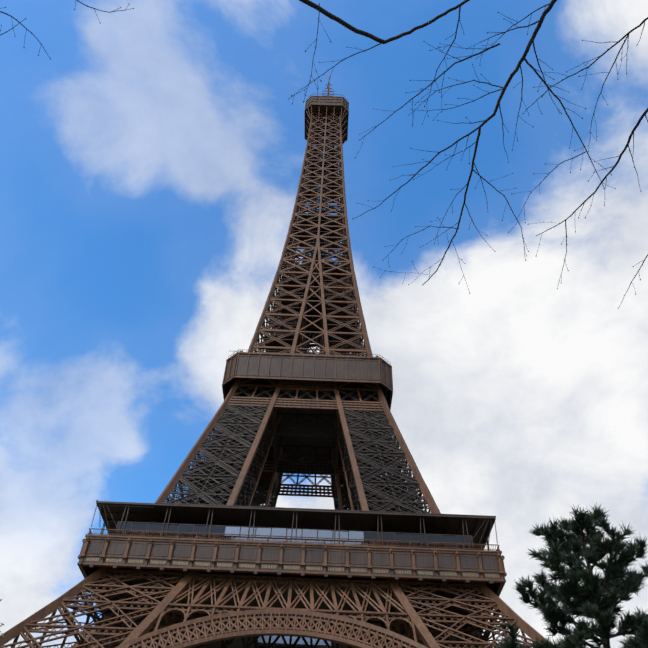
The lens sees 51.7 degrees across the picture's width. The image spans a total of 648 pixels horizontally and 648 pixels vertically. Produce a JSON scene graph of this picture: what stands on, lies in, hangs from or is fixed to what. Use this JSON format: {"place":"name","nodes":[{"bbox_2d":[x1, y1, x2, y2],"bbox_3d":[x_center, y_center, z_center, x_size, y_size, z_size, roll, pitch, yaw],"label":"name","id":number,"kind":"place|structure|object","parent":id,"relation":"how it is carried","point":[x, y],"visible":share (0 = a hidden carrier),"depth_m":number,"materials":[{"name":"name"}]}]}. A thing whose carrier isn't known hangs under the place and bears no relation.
{"place":"outdoors","nodes":[
{"label":"outdoors","id":0,"kind":"place"},
{"bbox_2d":[0,0,647,308],"bbox_3d":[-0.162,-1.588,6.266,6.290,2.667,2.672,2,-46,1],"label":"bare branches","id":1,"kind":"object","parent":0,"point":[382,41],"visible":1,"depth_m":6.21,"materials":[{"name":"brown plant"}]},
{"bbox_2d":[0,0,647,647],"label":"sky","id":2,"kind":"structure","parent":0,"point":[151,166],"materials":[{"name":"blue"}]},
{"label":"ground","id":3,"kind":"structure","parent":0,"visible":0},
{"bbox_2d":[0,76,548,647],"bbox_3d":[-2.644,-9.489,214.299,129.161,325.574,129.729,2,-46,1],"label":"eiffel tower","id":4,"kind":"structure","parent":3,"relation":"on","point":[224,556],"depth_m":121.00,"materials":[{"name":"metal"}]},
{"bbox_2d":[488,502,647,647],"bbox_3d":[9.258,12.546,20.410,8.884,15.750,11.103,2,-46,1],"label":"pine tree","id":5,"kind":"object","parent":3,"relation":"on","point":[590,591],"visible":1,"depth_m":23.15,"materials":[{"name":"green plant"}]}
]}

